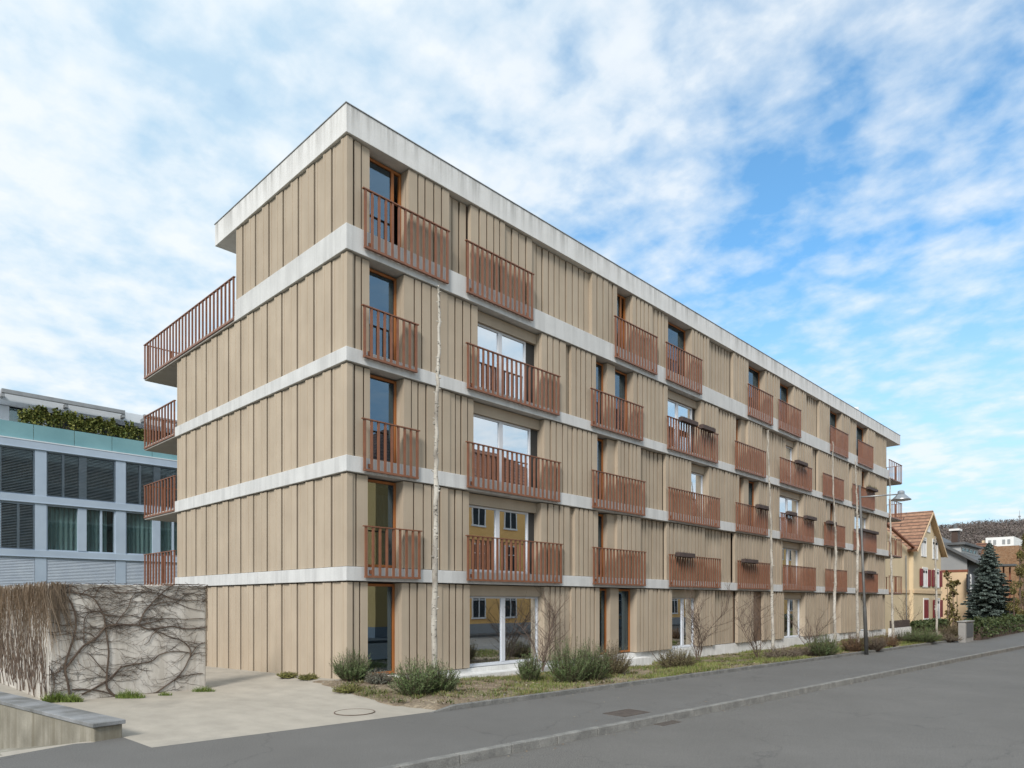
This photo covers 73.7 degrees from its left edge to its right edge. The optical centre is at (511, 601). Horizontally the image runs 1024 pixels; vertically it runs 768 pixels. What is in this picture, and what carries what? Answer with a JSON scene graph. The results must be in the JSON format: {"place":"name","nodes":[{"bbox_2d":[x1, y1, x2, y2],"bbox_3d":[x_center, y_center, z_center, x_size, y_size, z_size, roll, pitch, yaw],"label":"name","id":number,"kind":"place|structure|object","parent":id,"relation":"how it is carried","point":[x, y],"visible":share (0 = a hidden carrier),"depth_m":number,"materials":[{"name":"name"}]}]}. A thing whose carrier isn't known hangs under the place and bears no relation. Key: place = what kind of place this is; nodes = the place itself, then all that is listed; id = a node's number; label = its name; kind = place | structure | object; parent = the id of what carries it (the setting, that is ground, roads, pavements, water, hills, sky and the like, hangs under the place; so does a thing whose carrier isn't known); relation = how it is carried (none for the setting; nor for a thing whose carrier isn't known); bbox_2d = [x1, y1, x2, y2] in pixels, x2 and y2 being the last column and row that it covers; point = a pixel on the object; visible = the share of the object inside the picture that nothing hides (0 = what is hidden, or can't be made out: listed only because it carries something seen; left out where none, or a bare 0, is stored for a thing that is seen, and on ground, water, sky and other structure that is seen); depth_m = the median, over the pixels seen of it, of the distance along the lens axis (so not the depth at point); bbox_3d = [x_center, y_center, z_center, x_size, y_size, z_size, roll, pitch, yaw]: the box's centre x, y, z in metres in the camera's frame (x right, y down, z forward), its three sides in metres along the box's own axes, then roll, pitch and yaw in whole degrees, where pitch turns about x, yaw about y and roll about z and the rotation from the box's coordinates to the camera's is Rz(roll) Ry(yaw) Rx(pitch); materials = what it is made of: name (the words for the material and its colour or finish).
{"place":"outdoors","nodes":[
{"label":"outdoors","id":0,"kind":"place"},
{"bbox_2d":[0,744,70,756],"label":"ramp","id":1,"kind":"structure","parent":0,"point":[10,749],"depth_m":10.64,"materials":[{"name":"concrete"}]},
{"bbox_2d":[0,666,434,756],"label":"driveway","id":2,"kind":"structure","parent":0,"point":[237,703],"depth_m":13.89,"materials":[{"name":"concrete"}]},
{"bbox_2d":[38,690,69,702],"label":"grass tuft","id":3,"kind":"object","parent":2,"relation":"on","point":[58,697],"visible":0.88,"depth_m":14.75,"materials":[{"name":"green plant"}]},
{"bbox_2d":[62,692,83,701],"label":"grass tuft","id":4,"kind":"object","parent":2,"relation":"on","point":[72,698],"visible":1,"depth_m":14.82,"materials":[{"name":"green plant"}]},
{"bbox_2d":[0,584,205,699],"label":"garden wall","id":5,"kind":"structure","parent":2,"relation":"on","point":[163,663],"depth_m":15.95,"materials":[{"name":"concrete"}]},
{"bbox_2d":[0,581,207,700],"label":"creeper","id":6,"kind":"object","parent":5,"relation":"attached to","point":[42,595],"visible":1,"depth_m":15.72,"materials":[{"name":"brown plant"}]},
{"bbox_2d":[115,688,144,698],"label":"grass tuft","id":7,"kind":"object","parent":2,"relation":"on","point":[123,695],"visible":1,"depth_m":15.39,"materials":[{"name":"green plant"}]},
{"bbox_2d":[276,671,300,678],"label":"cover plant","id":8,"kind":"object","parent":2,"relation":"on","point":[287,675],"visible":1,"depth_m":18.39,"materials":[{"name":"green plant"}]},
{"bbox_2d":[295,673,317,679],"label":"cover plant","id":9,"kind":"object","parent":2,"relation":"on","point":[308,676],"visible":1,"depth_m":17.84,"materials":[{"name":"green plant"}]},
{"bbox_2d":[334,709,374,715],"bbox_3d":[-3.086,2.168,13.384,0.790,0.020,0.790,0,0,44],"label":"manhole cover","id":10,"kind":"object","parent":2,"relation":"on","point":[350,712],"visible":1,"depth_m":13.31,"materials":[{"name":"metal"}]},
{"bbox_2d":[0,632,1023,767],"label":"pavement","id":11,"kind":"structure","parent":0,"point":[378,743],"depth_m":11.77,"materials":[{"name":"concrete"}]},
{"bbox_2d":[603,709,648,716],"bbox_3d":[2.232,2.191,13.307,0.800,0.058,0.540,0,0,-43],"label":"access cover","id":12,"kind":"object","parent":11,"relation":"on","point":[626,712],"visible":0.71,"depth_m":13.33,"materials":[{"name":"metal"}]},
{"bbox_2d":[430,641,948,712],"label":"bed kerb","id":13,"kind":"structure","parent":11,"relation":"on","point":[539,695],"depth_m":17.69,"materials":[{"name":"grey concrete"}]},
{"bbox_2d":[858,485,910,654],"bbox_3d":[14.895,-1.217,27.347,1.894,6.892,0.920,0,0,23],"label":"street lamp","id":14,"kind":"object","parent":11,"relation":"on","point":[901,495],"visible":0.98,"depth_m":27.52,"materials":[{"name":"grey metal"}]},
{"bbox_2d":[957,620,974,642],"bbox_3d":[24.598,1.752,37.008,0.433,1.435,2.092,0,0,44],"label":"utility cabinet","id":15,"kind":"object","parent":11,"relation":"on","point":[965,629],"visible":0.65,"depth_m":36.37,"materials":[{"name":"grey concrete"}]},
{"bbox_2d":[965,614,1023,639],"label":"hedge","id":16,"kind":"object","parent":11,"relation":"on","point":[988,628],"visible":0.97,"depth_m":41.20,"materials":[{"name":"green plant"}]},
{"bbox_2d":[0,0,1023,525],"label":"sky","id":17,"kind":"structure","parent":0,"point":[836,187],"materials":[{"name":"blue"}]},
{"bbox_2d":[143,101,901,679],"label":"apartment building","id":18,"kind":"structure","parent":0,"point":[589,473],"depth_m":21.86,"materials":[{"name":"wood"}]},
{"bbox_2d":[368,584,394,674],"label":"window","id":19,"kind":"structure","parent":18,"relation":"in","point":[381,597],"depth_m":18.44,"materials":[{"name":"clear glass"}]},
{"bbox_2d":[368,479,395,567],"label":"window","id":20,"kind":"structure","parent":18,"relation":"in","point":[381,494],"depth_m":18.44,"materials":[{"name":"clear glass"}]},
{"bbox_2d":[369,268,395,360],"bbox_3d":[-3.563,-7.670,18.411,0.080,2.380,1.042,0,0,44],"label":"window","id":21,"kind":"structure","parent":18,"relation":"in","point":[382,287],"depth_m":18.47,"materials":[{"name":"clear glass"}]},
{"bbox_2d":[370,374,395,462],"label":"window","id":22,"kind":"structure","parent":18,"relation":"in","point":[382,390],"depth_m":18.47,"materials":[{"name":"blue glass"}]},
{"bbox_2d":[370,158,400,246],"bbox_3d":[-3.498,-10.695,18.474,0.084,2.210,1.182,0,0,44],"label":"window","id":23,"kind":"structure","parent":18,"relation":"in","point":[381,176],"depth_m":18.47,"materials":[{"name":"blue glass"}]},
{"bbox_2d":[469,505,533,573],"bbox_3d":[-0.402,-1.915,21.711,0.320,2.040,3.142,0,0,44],"label":"window","id":24,"kind":"structure","parent":18,"relation":"in","point":[483,521],"depth_m":21.61,"materials":[{"name":"clear glass"}]},
{"bbox_2d":[470,596,538,666],"bbox_3d":[-0.276,0.910,21.729,0.165,2.150,3.322,0,0,44],"label":"window","id":25,"kind":"structure","parent":18,"relation":"in","point":[493,641],"depth_m":21.67,"materials":[{"name":"clear glass"}]},
{"bbox_2d":[473,414,536,487],"bbox_3d":[-0.283,-4.720,21.833,0.320,2.010,3.122,0,0,44],"label":"window","id":26,"kind":"structure","parent":18,"relation":"in","point":[486,431],"depth_m":21.86,"materials":[{"name":"clear glass"}]},
{"bbox_2d":[478,323,533,402],"bbox_3d":[-0.287,-7.500,21.830,0.320,2.090,2.812,0,0,44],"label":"window","id":27,"kind":"structure","parent":18,"relation":"in","point":[491,339],"depth_m":21.86,"materials":[{"name":"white glass"}]},
{"bbox_2d":[596,362,602,423],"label":"window","id":28,"kind":"structure","parent":18,"relation":"in","point":[599,367],"depth_m":25.37,"materials":[{"name":"clear glass"}]},
{"bbox_2d":[597,438,602,499],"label":"window","id":29,"kind":"structure","parent":18,"relation":"in","point":[599,442],"depth_m":25.46,"materials":[{"name":"clear glass"}]},
{"bbox_2d":[598,514,602,576],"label":"window","id":30,"kind":"structure","parent":18,"relation":"in","point":[600,517],"depth_m":25.43,"materials":[{"name":"clear glass"}]},
{"bbox_2d":[600,589,605,653],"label":"window","id":31,"kind":"structure","parent":18,"relation":"in","point":[602,591],"depth_m":25.55,"materials":[{"name":"clear glass"}]},
{"bbox_2d":[617,294,624,348],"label":"window","id":32,"kind":"structure","parent":18,"relation":"in","point":[619,297],"depth_m":26.31,"materials":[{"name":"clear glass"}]},
{"bbox_2d":[615,370,626,431],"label":"window","id":33,"kind":"structure","parent":18,"relation":"in","point":[620,378],"depth_m":26.43,"materials":[{"name":"clear glass"}]},
{"bbox_2d":[619,589,629,651],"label":"window","id":34,"kind":"structure","parent":18,"relation":"in","point":[624,594],"depth_m":26.57,"materials":[{"name":"clear glass"}]},
{"bbox_2d":[668,322,684,375],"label":"window","id":35,"kind":"structure","parent":18,"relation":"in","point":[676,336],"depth_m":29.27,"materials":[{"name":"clear glass"}]},
{"bbox_2d":[668,399,694,451],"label":"window","id":36,"kind":"structure","parent":18,"relation":"in","point":[675,409],"depth_m":29.58,"materials":[{"name":"clear glass"}]},
{"bbox_2d":[672,598,693,648],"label":"window","id":37,"kind":"structure","parent":18,"relation":"in","point":[679,636],"depth_m":29.57,"materials":[{"name":"clear glass"}]},
{"bbox_2d":[675,550,694,557],"bbox_3d":[7.250,-1.892,28.696,0.302,0.504,1.303,0,0,44],"label":"flower box","id":38,"kind":"object","parent":18,"relation":"attached to","point":[685,555],"visible":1,"depth_m":28.47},
{"bbox_2d":[678,415,697,430],"bbox_3d":[7.430,-7.542,28.887,0.295,0.503,1.320,0,0,44],"label":"flower box","id":39,"kind":"object","parent":18,"relation":"attached to","point":[687,421],"visible":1,"depth_m":28.77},
{"bbox_2d":[691,472,702,517],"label":"window","id":40,"kind":"structure","parent":18,"relation":"in","point":[696,479],"depth_m":30.56,"materials":[{"name":"clear glass"}]},
{"bbox_2d":[749,481,753,525],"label":"window","id":41,"kind":"structure","parent":18,"relation":"in","point":[751,484],"depth_m":34.52,"materials":[{"name":"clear glass"}]},
{"bbox_2d":[749,367,758,408],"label":"window","id":42,"kind":"structure","parent":18,"relation":"in","point":[753,374],"depth_m":34.68,"materials":[{"name":"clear glass"}]},
{"bbox_2d":[780,384,787,423],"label":"window","id":43,"kind":"structure","parent":18,"relation":"in","point":[783,389],"depth_m":37.42,"materials":[{"name":"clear glass"}]},
{"bbox_2d":[780,496,797,531],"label":"window","id":44,"kind":"structure","parent":18,"relation":"in","point":[786,504],"depth_m":37.53,"materials":[{"name":"clear glass"}]},
{"bbox_2d":[783,548,797,584],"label":"window","id":45,"kind":"structure","parent":18,"relation":"in","point":[790,556],"depth_m":37.92,"materials":[{"name":"clear glass"}]},
{"bbox_2d":[784,599,799,637],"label":"window","id":46,"kind":"structure","parent":18,"relation":"in","point":[794,604],"depth_m":38.12,"materials":[{"name":"clear glass"}]},
{"bbox_2d":[313,631,957,709],"bbox_3d":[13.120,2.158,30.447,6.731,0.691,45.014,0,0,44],"label":"grass","id":47,"kind":"structure","parent":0,"point":[686,670],"depth_m":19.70,"materials":[{"name":"green plant"}]},
{"bbox_2d":[331,682,367,693],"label":"cover plant","id":48,"kind":"object","parent":47,"relation":"on","point":[347,688],"visible":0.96,"depth_m":15.69,"materials":[{"name":"green plant"}]},
{"bbox_2d":[329,645,373,680],"bbox_3d":[-4.054,1.552,17.232,1.100,0.903,1.216,0,0,-23],"label":"rosemary shrub","id":49,"kind":"object","parent":47,"relation":"on","point":[355,672],"visible":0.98,"depth_m":17.04,"materials":[{"name":"green plant"}]},
{"bbox_2d":[365,667,393,684],"bbox_3d":[-3.269,1.839,16.838,0.850,0.448,0.779,0,0,44],"label":"lavender cushion","id":50,"kind":"object","parent":47,"relation":"on","point":[380,677],"visible":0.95,"depth_m":16.75,"materials":[{"name":"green plant"}]},
{"bbox_2d":[388,654,441,695],"bbox_3d":[-2.192,1.658,15.373,1.228,0.957,1.190,0,0,9],"label":"rosemary shrub","id":51,"kind":"object","parent":47,"relation":"on","point":[410,683],"visible":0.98,"depth_m":15.22,"materials":[{"name":"green plant"}]},
{"bbox_2d":[431,285,441,667],"bbox_3d":[-1.923,-2.845,17.222,0.232,10.300,0.363,0,0,44],"label":"birch tree","id":52,"kind":"object","parent":47,"relation":"on","point":[435,596],"visible":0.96,"depth_m":17.18,"materials":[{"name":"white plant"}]},
{"bbox_2d":[421,658,460,692],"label":"rosemary shrub","id":53,"kind":"object","parent":47,"relation":"on","point":[443,679],"visible":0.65,"depth_m":15.68,"materials":[{"name":"green plant"}]},
{"bbox_2d":[514,649,545,680],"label":"rosemary shrub","id":54,"kind":"object","parent":47,"relation":"on","point":[528,669],"visible":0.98,"depth_m":18.82,"materials":[{"name":"green plant"}]},
{"bbox_2d":[501,585,572,670],"bbox_3d":[0.801,0.797,22.229,2.407,2.861,2.804,0,0,2],"label":"bare shrub","id":55,"kind":"object","parent":47,"relation":"on","point":[544,656],"visible":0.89,"depth_m":21.89,"materials":[{"name":"brown plant"}]},
{"bbox_2d":[544,634,593,682],"bbox_3d":[1.549,1.550,18.519,1.360,1.356,1.414,0,0,9],"label":"rosemary shrub","id":56,"kind":"object","parent":47,"relation":"on","point":[567,670],"visible":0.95,"depth_m":18.27,"materials":[{"name":"green plant"}]},
{"bbox_2d":[574,637,612,680],"bbox_3d":[2.207,1.576,18.790,1.142,1.242,1.177,0,0,44],"label":"rosemary shrub","id":57,"kind":"object","parent":47,"relation":"on","point":[599,671],"visible":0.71,"depth_m":18.62,"materials":[{"name":"green plant"}]},
{"bbox_2d":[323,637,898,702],"bbox_3d":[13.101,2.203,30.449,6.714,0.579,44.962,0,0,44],"label":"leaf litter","id":58,"kind":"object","parent":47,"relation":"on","point":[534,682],"visible":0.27,"depth_m":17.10,"materials":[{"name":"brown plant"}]},
{"bbox_2d":[593,639,632,674],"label":"olive shrub","id":59,"kind":"object","parent":47,"relation":"on","point":[618,666],"visible":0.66,"depth_m":20.09,"materials":[{"name":"brown plant"}]},
{"bbox_2d":[656,646,697,667],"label":"olive shrub","id":60,"kind":"object","parent":47,"relation":"on","point":[677,660],"visible":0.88,"depth_m":22.30,"materials":[{"name":"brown plant"}]},
{"bbox_2d":[673,573,745,659],"bbox_3d":[7.233,0.553,25.716,2.351,3.350,2.890,0,0,-21],"label":"bare shrub","id":61,"kind":"object","parent":47,"relation":"on","point":[696,625],"visible":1,"depth_m":25.96,"materials":[{"name":"brown plant"}]},
{"bbox_2d":[724,581,776,656],"bbox_3d":[9.567,0.572,27.419,2.454,3.314,2.772,0,0,44],"label":"bare shrub","id":62,"kind":"object","parent":47,"relation":"on","point":[754,629],"visible":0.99,"depth_m":27.51,"materials":[{"name":"brown plant"}]},
{"bbox_2d":[767,430,774,651],"bbox_3d":[11.193,-2.606,29.495,0.236,9.559,0.610,0,0,44],"label":"birch tree","id":63,"kind":"object","parent":47,"relation":"on","point":[771,593],"visible":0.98,"depth_m":29.52,"materials":[{"name":"white plant"}]},
{"bbox_2d":[761,645,801,658],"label":"dry heather","id":64,"kind":"object","parent":47,"relation":"on","point":[777,654],"visible":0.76,"depth_m":25.93,"materials":[{"name":"brown plant"}]},
{"bbox_2d":[788,645,814,655],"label":"dry heather","id":65,"kind":"object","parent":47,"relation":"on","point":[806,652],"visible":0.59,"depth_m":27.12,"materials":[{"name":"brown plant"}]},
{"bbox_2d":[779,604,841,650],"bbox_3d":[12.966,1.112,29.831,2.928,2.233,1.367,0,0,38],"label":"bare shrub","id":66,"kind":"object","parent":47,"relation":"on","point":[796,627],"visible":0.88,"depth_m":29.82,"materials":[{"name":"brown plant"}]},
{"bbox_2d":[806,632,841,655],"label":"evergreen shrub","id":67,"kind":"object","parent":47,"relation":"on","point":[820,648],"visible":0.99,"depth_m":26.53,"materials":[{"name":"green plant"}]},
{"bbox_2d":[831,442,837,647],"bbox_3d":[15.155,-2.652,32.088,0.242,9.659,0.564,0,0,44],"label":"birch tree","id":68,"kind":"object","parent":47,"relation":"on","point":[835,586],"visible":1,"depth_m":32.07,"materials":[{"name":"white plant"}]},
{"bbox_2d":[839,631,863,651],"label":"rust shrub","id":69,"kind":"object","parent":47,"relation":"on","point":[856,645],"visible":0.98,"depth_m":28.50,"materials":[{"name":"brown plant"}]},
{"bbox_2d":[855,459,859,641],"bbox_3d":[16.629,-2.320,32.932,0.234,8.990,0.535,0,0,44],"label":"birch tree","id":70,"kind":"object","parent":47,"relation":"on","point":[857,584],"visible":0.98,"depth_m":32.93,"materials":[{"name":"white plant"}]},
{"bbox_2d":[862,630,887,650],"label":"dry heather","id":71,"kind":"object","parent":47,"relation":"on","point":[876,645],"visible":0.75,"depth_m":29.19,"materials":[{"name":"brown plant"}]},
{"bbox_2d":[878,633,902,646],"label":"rust shrub","id":72,"kind":"object","parent":47,"relation":"on","point":[893,642],"visible":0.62,"depth_m":32.08,"materials":[{"name":"brown plant"}]},
{"bbox_2d":[888,477,894,639],"bbox_3d":[20.638,-2.281,37.103,0.239,8.912,0.787,0,0,44],"label":"birch tree","id":73,"kind":"object","parent":47,"relation":"on","point":[892,607],"visible":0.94,"depth_m":37.02,"materials":[{"name":"white plant"}]},
{"bbox_2d":[888,620,910,636],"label":"white wall","id":74,"kind":"structure","parent":47,"relation":"on","point":[899,625],"depth_m":47.52,"materials":[{"name":"paint"}]},
{"bbox_2d":[901,625,945,642],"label":"evergreen shrub","id":75,"kind":"object","parent":47,"relation":"on","point":[926,636],"visible":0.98,"depth_m":34.43,"materials":[{"name":"green plant"}]},
{"bbox_2d":[933,537,937,633],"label":"birch tree","id":76,"kind":"object","parent":47,"relation":"on","point":[935,605],"visible":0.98,"depth_m":41.17,"materials":[{"name":"white plant"}]},
{"bbox_2d":[938,621,957,636],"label":"olive shrub","id":77,"kind":"object","parent":47,"relation":"on","point":[952,631],"visible":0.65,"depth_m":42.38,"materials":[{"name":"brown plant"}]},
{"bbox_2d":[936,632,963,641],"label":"dry heather","id":78,"kind":"object","parent":47,"relation":"on","point":[950,638],"visible":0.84,"depth_m":36.18,"materials":[{"name":"brown plant"}]},
{"bbox_2d":[444,648,1023,767],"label":"road","id":79,"kind":"structure","parent":0,"point":[969,713],"depth_m":11.91,"materials":[{"name":"grey asphalt"}]},
{"bbox_2d":[379,645,1023,767],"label":"kerb","id":80,"kind":"structure","parent":79,"relation":"on","point":[448,760],"depth_m":12.43,"materials":[{"name":"stone"}]},
{"bbox_2d":[938,518,1023,554],"bbox_3d":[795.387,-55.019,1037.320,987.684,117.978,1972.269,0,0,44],"label":"hill","id":81,"kind":"structure","parent":0,"point":[981,528],"depth_m":787.72,"materials":[{"name":"plant"}]},
{"label":"ground","id":82,"kind":"structure","parent":0,"visible":0},
{"bbox_2d":[0,691,125,748],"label":"wall","id":83,"kind":"structure","parent":82,"relation":"on","point":[27,722],"depth_m":11.79,"materials":[{"name":"concrete"}]},
{"bbox_2d":[0,388,176,586],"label":"office building","id":84,"kind":"structure","parent":82,"relation":"on","point":[71,505],"depth_m":39.73,"materials":[{"name":"grey metal"}]},
{"bbox_2d":[0,446,34,494],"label":"window","id":85,"kind":"structure","parent":84,"relation":"in","point":[13,448],"depth_m":37.50,"materials":[{"name":"grey metal"}]},
{"bbox_2d":[0,501,34,549],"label":"window","id":86,"kind":"structure","parent":84,"relation":"in","point":[18,505],"depth_m":37.51,"materials":[{"name":"grey metal"}]},
{"bbox_2d":[0,556,34,586],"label":"window","id":87,"kind":"structure","parent":84,"relation":"in","point":[25,577],"depth_m":37.44,"materials":[{"name":"grey metal"}]},
{"bbox_2d":[47,452,114,502],"bbox_3d":[-25.005,-7.173,39.697,0.165,2.538,3.497,0,0,44],"label":"window","id":88,"kind":"structure","parent":84,"relation":"in","point":[82,462],"depth_m":39.69,"materials":[{"name":"grey metal"}]},
{"bbox_2d":[47,505,114,553],"bbox_3d":[-25.075,-4.160,39.765,0.309,2.589,3.497,0,0,44],"label":"window","id":89,"kind":"structure","parent":84,"relation":"in","point":[77,529],"depth_m":39.59,"materials":[{"name":"glass"}]},
{"bbox_2d":[47,558,114,584],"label":"window","id":90,"kind":"structure","parent":84,"relation":"in","point":[68,571],"depth_m":39.61,"materials":[{"name":"grey metal"}]},
{"bbox_2d":[17,405,151,441],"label":"terrace hedge","id":91,"kind":"object","parent":84,"relation":"on","point":[39,413],"visible":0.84,"depth_m":40.33,"materials":[{"name":"green plant"}]},
{"bbox_2d":[126,462,176,507],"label":"window","id":92,"kind":"structure","parent":84,"relation":"in","point":[156,470],"depth_m":42.10,"materials":[{"name":"grey metal"}]},
{"bbox_2d":[126,512,176,555],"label":"window","id":93,"kind":"structure","parent":84,"relation":"in","point":[143,536],"depth_m":42.43,"materials":[{"name":"clear glass"}]},
{"bbox_2d":[126,561,176,584],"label":"window","id":94,"kind":"structure","parent":84,"relation":"in","point":[136,564],"depth_m":41.85,"materials":[{"name":"grey metal"}]},
{"bbox_2d":[885,510,947,634],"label":"yellow house","id":95,"kind":"structure","parent":82,"relation":"on","point":[916,533],"depth_m":65.54,"materials":[{"name":"yellow paint"}]},
{"bbox_2d":[920,567,930,587],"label":"window","id":96,"kind":"structure","parent":95,"relation":"in","point":[925,574],"depth_m":66.76,"materials":[{"name":"white paint"}]},
{"bbox_2d":[923,598,928,619],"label":"window","id":97,"kind":"structure","parent":95,"relation":"in","point":[925,600],"depth_m":66.65,"materials":[{"name":"white paint"}]},
{"bbox_2d":[932,568,942,587],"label":"window","id":98,"kind":"structure","parent":95,"relation":"in","point":[939,573],"depth_m":70.43,"materials":[{"name":"white paint"}]},
{"bbox_2d":[933,598,942,618],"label":"window","id":99,"kind":"structure","parent":95,"relation":"in","point":[940,602],"depth_m":70.60,"materials":[{"name":"white paint"}]},
{"bbox_2d":[909,618,949,633],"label":"hedge","id":100,"kind":"object","parent":82,"relation":"on","point":[929,622],"visible":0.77,"depth_m":54.17,"materials":[{"name":"green plant"}]},
{"bbox_2d":[943,570,961,629],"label":"tall shrub","id":101,"kind":"object","parent":82,"relation":"on","point":[952,593],"visible":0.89,"depth_m":65.76,"materials":[{"name":"green plant"}]},
{"bbox_2d":[941,524,983,630],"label":"grey house","id":102,"kind":"structure","parent":82,"relation":"on","point":[961,561],"depth_m":74.71,"materials":[{"name":"white paint"}]},
{"bbox_2d":[960,542,1012,619],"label":"spruce tree","id":103,"kind":"object","parent":82,"relation":"on","point":[988,598],"visible":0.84,"depth_m":66.95,"materials":[{"name":"green plant"}]},
{"bbox_2d":[976,543,1023,608],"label":"brick house","id":104,"kind":"structure","parent":82,"relation":"on","point":[1007,555],"depth_m":90.97,"materials":[{"name":"red tile"}]},
{"bbox_2d":[982,536,1021,545],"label":"white building","id":105,"kind":"structure","parent":82,"relation":"on","point":[1005,541],"depth_m":180.65,"materials":[{"name":"paint"}]},
{"bbox_2d":[1005,534,1023,616],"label":"olive bush","id":106,"kind":"object","parent":82,"relation":"on","point":[1014,606],"visible":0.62,"depth_m":63.07,"materials":[{"name":"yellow plant"}]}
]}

